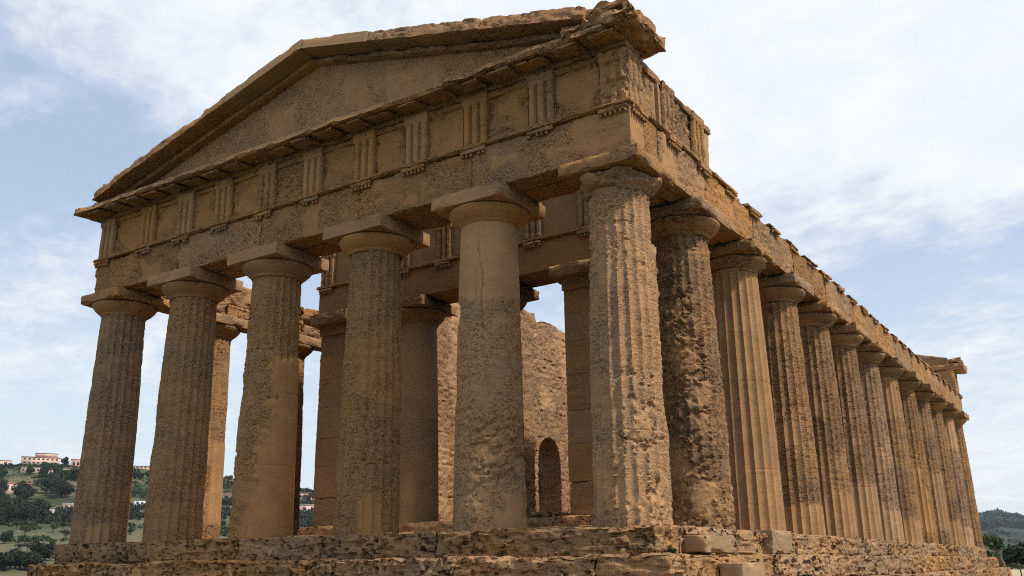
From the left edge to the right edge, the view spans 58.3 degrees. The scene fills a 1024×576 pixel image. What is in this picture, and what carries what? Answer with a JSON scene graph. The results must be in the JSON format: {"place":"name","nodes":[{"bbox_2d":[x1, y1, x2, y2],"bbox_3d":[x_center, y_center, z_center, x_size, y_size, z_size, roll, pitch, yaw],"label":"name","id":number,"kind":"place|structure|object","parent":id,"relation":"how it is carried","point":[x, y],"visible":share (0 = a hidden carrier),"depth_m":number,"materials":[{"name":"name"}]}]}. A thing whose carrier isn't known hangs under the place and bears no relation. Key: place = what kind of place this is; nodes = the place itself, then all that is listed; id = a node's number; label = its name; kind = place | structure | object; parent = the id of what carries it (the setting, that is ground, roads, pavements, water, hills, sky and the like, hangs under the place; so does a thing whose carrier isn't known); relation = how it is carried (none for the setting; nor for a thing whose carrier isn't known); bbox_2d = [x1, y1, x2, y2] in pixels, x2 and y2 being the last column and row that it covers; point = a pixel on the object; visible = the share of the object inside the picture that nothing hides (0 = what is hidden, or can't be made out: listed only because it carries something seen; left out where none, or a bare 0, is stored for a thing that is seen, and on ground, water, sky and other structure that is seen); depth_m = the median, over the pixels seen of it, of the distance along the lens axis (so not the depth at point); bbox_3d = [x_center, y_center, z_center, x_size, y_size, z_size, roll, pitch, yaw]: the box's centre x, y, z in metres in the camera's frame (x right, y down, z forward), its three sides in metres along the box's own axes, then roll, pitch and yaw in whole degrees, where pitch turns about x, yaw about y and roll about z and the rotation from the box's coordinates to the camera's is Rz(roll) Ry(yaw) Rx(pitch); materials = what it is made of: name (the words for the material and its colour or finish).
{"place":"outdoors","nodes":[
{"label":"outdoors","id":0,"kind":"place"},
{"bbox_2d":[0,466,1023,575],"bbox_3d":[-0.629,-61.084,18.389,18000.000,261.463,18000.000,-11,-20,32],"label":"ground","id":1,"kind":"structure","parent":0,"point":[14,475],"depth_m":628.01,"materials":[{"name":"green plant"}]},
{"bbox_2d":[0,478,9,489],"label":"evergreen tree","id":2,"kind":"object","parent":1,"relation":"on","point":[6,481],"visible":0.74,"depth_m":675.39,"materials":[{"name":"green plant"}]},
{"bbox_2d":[0,493,11,502],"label":"evergreen tree","id":3,"kind":"object","parent":1,"relation":"on","point":[5,496],"visible":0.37,"depth_m":597.27,"materials":[{"name":"green plant"}]},
{"bbox_2d":[0,460,11,464],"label":"house","id":4,"kind":"structure","parent":1,"relation":"on","point":[3,462],"depth_m":806.27,"materials":[{"name":"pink paint"}]},
{"bbox_2d":[0,500,12,514],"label":"evergreen tree","id":5,"kind":"object","parent":1,"relation":"on","point":[3,504],"visible":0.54,"depth_m":549.26,"materials":[{"name":"green plant"}]},
{"bbox_2d":[0,552,13,570],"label":"evergreen tree","id":6,"kind":"object","parent":1,"relation":"on","point":[6,560],"visible":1,"depth_m":268.64,"materials":[{"name":"green plant"}]},
{"bbox_2d":[0,530,14,543],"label":"evergreen tree","id":7,"kind":"object","parent":1,"relation":"on","point":[5,536],"visible":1,"depth_m":406.33,"materials":[{"name":"green plant"}]},
{"bbox_2d":[4,559,16,569],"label":"evergreen tree","id":8,"kind":"object","parent":1,"relation":"on","point":[11,563],"visible":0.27,"depth_m":272.10,"materials":[{"name":"green plant"}]},
{"bbox_2d":[3,504,19,516],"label":"evergreen tree","id":9,"kind":"object","parent":1,"relation":"on","point":[6,509],"visible":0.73,"depth_m":525.67,"materials":[{"name":"green plant"}]},
{"bbox_2d":[3,549,24,569],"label":"evergreen tree","id":10,"kind":"object","parent":1,"relation":"on","point":[15,554],"visible":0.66,"depth_m":272.97,"materials":[{"name":"green plant"}]},
{"bbox_2d":[6,509,23,518],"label":"evergreen tree","id":11,"kind":"object","parent":1,"relation":"on","point":[15,513],"visible":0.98,"depth_m":522.87,"materials":[{"name":"green plant"}]},
{"bbox_2d":[12,520,20,528],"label":"olive tree","id":12,"kind":"object","parent":1,"relation":"on","point":[17,522],"visible":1,"depth_m":477.39,"materials":[{"name":"green plant"}]},
{"bbox_2d":[2,482,31,493],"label":"hill building","id":13,"kind":"structure","parent":1,"relation":"on","point":[9,490],"depth_m":677.38,"materials":[{"name":"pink paint"}]},
{"bbox_2d":[12,554,23,568],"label":"evergreen tree","id":14,"kind":"object","parent":1,"relation":"on","point":[16,565],"visible":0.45,"depth_m":274.72,"materials":[{"name":"green plant"}]},
{"bbox_2d":[13,485,30,498],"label":"evergreen tree","id":15,"kind":"object","parent":1,"relation":"on","point":[22,492],"visible":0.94,"depth_m":618.97,"materials":[{"name":"green plant"}]},
{"bbox_2d":[13,497,30,503],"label":"evergreen tree","id":16,"kind":"object","parent":1,"relation":"on","point":[18,500],"visible":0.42,"depth_m":572.48,"materials":[{"name":"green plant"}]},
{"bbox_2d":[12,482,33,496],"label":"evergreen tree","id":17,"kind":"object","parent":1,"relation":"on","point":[17,484],"visible":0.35,"depth_m":652.84,"materials":[{"name":"green plant"}]},
{"bbox_2d":[17,552,29,568],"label":"evergreen tree","id":18,"kind":"object","parent":1,"relation":"on","point":[19,566],"visible":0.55,"depth_m":275.05,"materials":[{"name":"green plant"}]},
{"bbox_2d":[19,525,31,534],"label":"olive tree","id":19,"kind":"object","parent":1,"relation":"on","point":[26,528],"visible":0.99,"depth_m":437.79,"materials":[{"name":"green plant"}]},
{"bbox_2d":[17,503,35,518],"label":"evergreen tree","id":20,"kind":"object","parent":1,"relation":"on","point":[26,508],"visible":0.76,"depth_m":530.80,"materials":[{"name":"green plant"}]},
{"bbox_2d":[23,542,33,550],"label":"olive tree","id":21,"kind":"object","parent":1,"relation":"on","point":[28,545],"visible":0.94,"depth_m":363.03,"materials":[{"name":"green plant"}]},
{"bbox_2d":[22,501,37,506],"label":"evergreen tree","id":22,"kind":"object","parent":1,"relation":"on","point":[32,502],"visible":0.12,"depth_m":559.25,"materials":[{"name":"green plant"}]},
{"bbox_2d":[26,466,34,474],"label":"evergreen tree","id":23,"kind":"object","parent":1,"relation":"on","point":[30,470],"visible":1,"depth_m":772.50,"materials":[{"name":"green plant"}]},
{"bbox_2d":[20,467,41,472],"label":"house","id":24,"kind":"structure","parent":1,"relation":"on","point":[24,469],"depth_m":784.02,"materials":[{"name":"beige paint"}]},
{"bbox_2d":[20,551,43,567],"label":"evergreen tree","id":25,"kind":"object","parent":1,"relation":"on","point":[34,558],"visible":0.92,"depth_m":273.45,"materials":[{"name":"green plant"}]},
{"bbox_2d":[26,486,37,499],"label":"evergreen tree","id":26,"kind":"object","parent":1,"relation":"on","point":[32,490],"visible":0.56,"depth_m":651.08,"materials":[{"name":"green plant"}]},
{"bbox_2d":[13,543,59,564],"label":"hillside scrub","id":27,"kind":"object","parent":1,"relation":"on","point":[17,548],"visible":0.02,"depth_m":363.11,"materials":[{"name":"green plant"}]},
{"bbox_2d":[26,506,49,519],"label":"evergreen tree","id":28,"kind":"object","parent":1,"relation":"on","point":[31,514],"visible":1,"depth_m":524.92,"materials":[{"name":"green plant"}]},
{"bbox_2d":[29,543,51,557],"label":"evergreen tree","id":29,"kind":"object","parent":1,"relation":"on","point":[41,548],"visible":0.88,"depth_m":312.57,"materials":[{"name":"green plant"}]},
{"bbox_2d":[21,453,60,464],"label":"hill building","id":30,"kind":"structure","parent":1,"relation":"on","point":[39,458],"depth_m":838.90,"materials":[{"name":"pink paint"}]},
{"bbox_2d":[33,498,51,507],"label":"evergreen tree","id":31,"kind":"object","parent":1,"relation":"on","point":[39,502],"visible":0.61,"depth_m":564.08,"materials":[{"name":"green plant"}]},
{"bbox_2d":[33,476,53,493],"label":"evergreen tree","id":32,"kind":"object","parent":1,"relation":"on","point":[42,481],"visible":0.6,"depth_m":683.97,"materials":[{"name":"green plant"}]},
{"bbox_2d":[40,461,49,466],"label":"leafy tree","id":33,"kind":"object","parent":1,"relation":"on","point":[43,463],"visible":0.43,"depth_m":793.15,"materials":[{"name":"green plant"}]},
{"bbox_2d":[40,503,51,513],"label":"evergreen tree","id":34,"kind":"object","parent":1,"relation":"on","point":[46,506],"visible":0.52,"depth_m":560.32,"materials":[{"name":"green plant"}]},
{"bbox_2d":[40,466,51,472],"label":"evergreen tree","id":35,"kind":"object","parent":1,"relation":"on","point":[47,468],"visible":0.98,"depth_m":781.26,"materials":[{"name":"green plant"}]},
{"bbox_2d":[44,544,53,560],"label":"evergreen tree","id":36,"kind":"object","parent":1,"relation":"on","point":[51,547],"visible":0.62,"depth_m":315.64,"materials":[{"name":"green plant"}]},
{"bbox_2d":[48,539,56,544],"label":"leafy tree","id":37,"kind":"object","parent":1,"relation":"on","point":[52,542],"visible":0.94,"depth_m":394.63,"materials":[{"name":"green plant"}]},
{"bbox_2d":[48,479,58,495],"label":"evergreen tree","id":38,"kind":"object","parent":1,"relation":"on","point":[50,482],"visible":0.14,"depth_m":673.73,"materials":[{"name":"green plant"}]},
{"bbox_2d":[50,523,58,532],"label":"olive tree","id":39,"kind":"object","parent":1,"relation":"on","point":[54,525],"visible":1,"depth_m":458.06,"materials":[{"name":"green plant"}]},
{"bbox_2d":[46,475,66,493],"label":"evergreen tree","id":40,"kind":"object","parent":1,"relation":"on","point":[60,477],"visible":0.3,"depth_m":685.75,"materials":[{"name":"green plant"}]},
{"bbox_2d":[52,463,61,470],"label":"leafy tree","id":41,"kind":"object","parent":1,"relation":"on","point":[57,467],"visible":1,"depth_m":789.08,"materials":[{"name":"green plant"}]},
{"bbox_2d":[50,479,71,497],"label":"evergreen tree","id":42,"kind":"object","parent":1,"relation":"on","point":[53,485],"visible":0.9,"depth_m":664.21,"materials":[{"name":"green plant"}]},
{"bbox_2d":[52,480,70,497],"bbox_3d":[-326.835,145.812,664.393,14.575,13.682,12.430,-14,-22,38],"label":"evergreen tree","id":43,"kind":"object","parent":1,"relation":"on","point":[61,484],"visible":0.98,"depth_m":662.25,"materials":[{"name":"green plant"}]},
{"bbox_2d":[59,529,69,536],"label":"olive tree","id":44,"kind":"object","parent":1,"relation":"on","point":[66,532],"visible":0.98,"depth_m":426.73,"materials":[{"name":"green plant"}]},
{"bbox_2d":[61,456,68,463],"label":"evergreen tree","id":45,"kind":"object","parent":1,"relation":"on","point":[64,460],"visible":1,"depth_m":839.51,"materials":[{"name":"green plant"}]},
{"bbox_2d":[62,471,71,478],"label":"leafy tree","id":46,"kind":"object","parent":1,"relation":"on","point":[67,472],"visible":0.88,"depth_m":753.76,"materials":[{"name":"green plant"}]},
{"bbox_2d":[60,484,75,497],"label":"evergreen tree","id":47,"kind":"object","parent":1,"relation":"on","point":[72,490],"visible":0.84,"depth_m":665.84,"materials":[{"name":"green plant"}]},
{"bbox_2d":[62,503,73,507],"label":"house","id":48,"kind":"structure","parent":1,"relation":"on","point":[67,505],"depth_m":600.81,"materials":[{"name":"beige paint"}]},
{"bbox_2d":[70,459,79,466],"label":"hill building","id":49,"kind":"structure","parent":1,"relation":"on","point":[75,462],"depth_m":830.98,"materials":[{"name":"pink paint"}]},
{"bbox_2d":[72,468,78,478],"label":"evergreen tree","id":50,"kind":"object","parent":1,"relation":"on","point":[75,472],"visible":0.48,"depth_m":751.50,"materials":[{"name":"green plant"}]},
{"bbox_2d":[127,526,135,534],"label":"leafy tree","id":51,"kind":"object","parent":1,"relation":"on","point":[130,529],"visible":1,"depth_m":464.07,"materials":[{"name":"green plant"}]},
{"bbox_2d":[131,489,137,495],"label":"leafy tree","id":52,"kind":"object","parent":1,"relation":"on","point":[133,493],"visible":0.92,"depth_m":687.94,"materials":[{"name":"green plant"}]},
{"bbox_2d":[132,471,139,478],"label":"evergreen tree","id":53,"kind":"object","parent":1,"relation":"on","point":[135,474],"visible":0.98,"depth_m":800.51,"materials":[{"name":"green plant"}]},
{"bbox_2d":[134,500,145,504],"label":"house","id":54,"kind":"structure","parent":1,"relation":"on","point":[136,502],"depth_m":653.21,"materials":[{"name":"white paint"}]},
{"bbox_2d":[137,472,144,477],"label":"evergreen tree","id":55,"kind":"object","parent":1,"relation":"on","point":[141,474],"visible":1,"depth_m":804.41,"materials":[{"name":"green plant"}]},
{"bbox_2d":[133,466,149,469],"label":"hill building","id":56,"kind":"structure","parent":1,"relation":"on","point":[143,467],"depth_m":869.49,"materials":[{"name":"beige paint"}]},
{"bbox_2d":[139,493,145,499],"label":"leafy tree","id":57,"kind":"object","parent":1,"relation":"on","point":[143,495],"visible":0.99,"depth_m":679.54,"materials":[{"name":"green plant"}]},
{"bbox_2d":[0,473,313,542],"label":"hillside scrub","id":58,"kind":"object","parent":1,"relation":"on","point":[24,538],"visible":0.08,"depth_m":503.54,"materials":[{"name":"green plant"}]},
{"bbox_2d":[0,463,317,534],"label":"hillside scrub","id":59,"kind":"object","parent":1,"relation":"on","point":[61,514],"visible":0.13,"depth_m":598.43,"materials":[{"name":"green plant"}]},
{"bbox_2d":[223,499,231,505],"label":"evergreen tree","id":60,"kind":"object","parent":1,"relation":"on","point":[228,502],"visible":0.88,"depth_m":686.82,"materials":[{"name":"green plant"}]},
{"bbox_2d":[224,475,232,480],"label":"olive tree","id":61,"kind":"object","parent":1,"relation":"on","point":[229,477],"visible":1,"depth_m":861.07,"materials":[{"name":"green plant"}]},
{"bbox_2d":[300,504,313,510],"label":"house","id":62,"kind":"structure","parent":1,"relation":"on","point":[304,507],"depth_m":731.86,"materials":[{"name":"beige paint"}]},
{"bbox_2d":[300,493,314,499],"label":"hill building","id":63,"kind":"structure","parent":1,"relation":"on","point":[301,495],"depth_m":822.30,"materials":[{"name":"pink paint"}]},
{"bbox_2d":[27,0,1011,575],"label":"temple","id":64,"kind":"structure","parent":1,"relation":"on","point":[433,204],"depth_m":21.25,"materials":[{"name":"stone"}]},
{"bbox_2d":[530,511,551,517],"bbox_3d":[0.707,5.549,22.491,0.499,0.170,0.356,-7,-18,21],"label":"loose stone","id":65,"kind":"object","parent":64,"relation":"on","point":[540,514],"visible":0.78,"depth_m":22.36,"materials":[{"name":"brown stone"}]},
{"bbox_2d":[554,512,570,516],"bbox_3d":[1.234,5.518,22.350,0.395,0.129,0.267,0,-17,-1],"label":"loose stone","id":66,"kind":"object","parent":64,"relation":"on","point":[561,514],"visible":0.64,"depth_m":22.26,"materials":[{"name":"brown stone"}]},
{"bbox_2d":[666,548,677,553],"bbox_3d":[2.619,4.269,15.022,0.268,0.141,0.288,-8,-18,23],"label":"weed","id":67,"kind":"object","parent":64,"relation":"on","point":[671,550],"visible":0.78,"depth_m":14.99,"materials":[{"name":"green plant"}]},
{"bbox_2d":[683,535,732,552],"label":"cut stone block","id":68,"kind":"structure","parent":64,"relation":"on","point":[705,544],"depth_m":15.63,"materials":[{"name":"beige stone"}]},
{"bbox_2d":[719,562,764,575],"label":"cut stone block","id":69,"kind":"structure","parent":64,"relation":"on","point":[742,569],"depth_m":15.59,"materials":[{"name":"beige stone"}]},
{"bbox_2d":[754,530,791,553],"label":"cut stone block","id":70,"kind":"structure","parent":64,"relation":"on","point":[777,542],"depth_m":19.42,"materials":[{"name":"beige stone"}]},
{"bbox_2d":[986,550,1000,557],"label":"leafy tree","id":71,"kind":"object","parent":1,"relation":"on","point":[990,554],"visible":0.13,"depth_m":85.49,"materials":[{"name":"green plant"}]},
{"bbox_2d":[982,535,1005,566],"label":"pine tree","id":72,"kind":"object","parent":1,"relation":"on","point":[996,541],"visible":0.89,"depth_m":91.77,"materials":[{"name":"green plant"}]},
{"bbox_2d":[978,508,1023,528],"bbox_3d":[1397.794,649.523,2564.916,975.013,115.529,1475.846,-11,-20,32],"label":"woodland","id":73,"kind":"object","parent":1,"relation":"on","point":[988,519],"visible":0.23,"depth_m":2252.95,"materials":[{"name":"green plant"}]},
{"bbox_2d":[981,529,1021,566],"bbox_3d":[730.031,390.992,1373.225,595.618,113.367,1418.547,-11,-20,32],"label":"woodland","id":74,"kind":"object","parent":1,"relation":"on","point":[994,531],"visible":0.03,"depth_m":1862.41,"materials":[{"name":"green plant"}]},
{"bbox_2d":[999,551,1023,567],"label":"evergreen tree","id":75,"kind":"object","parent":1,"relation":"on","point":[1007,560],"visible":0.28,"depth_m":99.97,"materials":[{"name":"green plant"}]},
{"bbox_2d":[1002,542,1023,564],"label":"evergreen tree","id":76,"kind":"object","parent":1,"relation":"on","point":[1018,552],"visible":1,"depth_m":94.60,"materials":[{"name":"green plant"}]},
{"bbox_2d":[1007,562,1023,568],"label":"shrub","id":77,"kind":"object","parent":1,"relation":"on","point":[1013,565],"visible":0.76,"depth_m":79.92,"materials":[{"name":"green plant"}]},
{"bbox_2d":[0,0,1023,514],"label":"sky","id":78,"kind":"structure","parent":0,"point":[883,140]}
]}

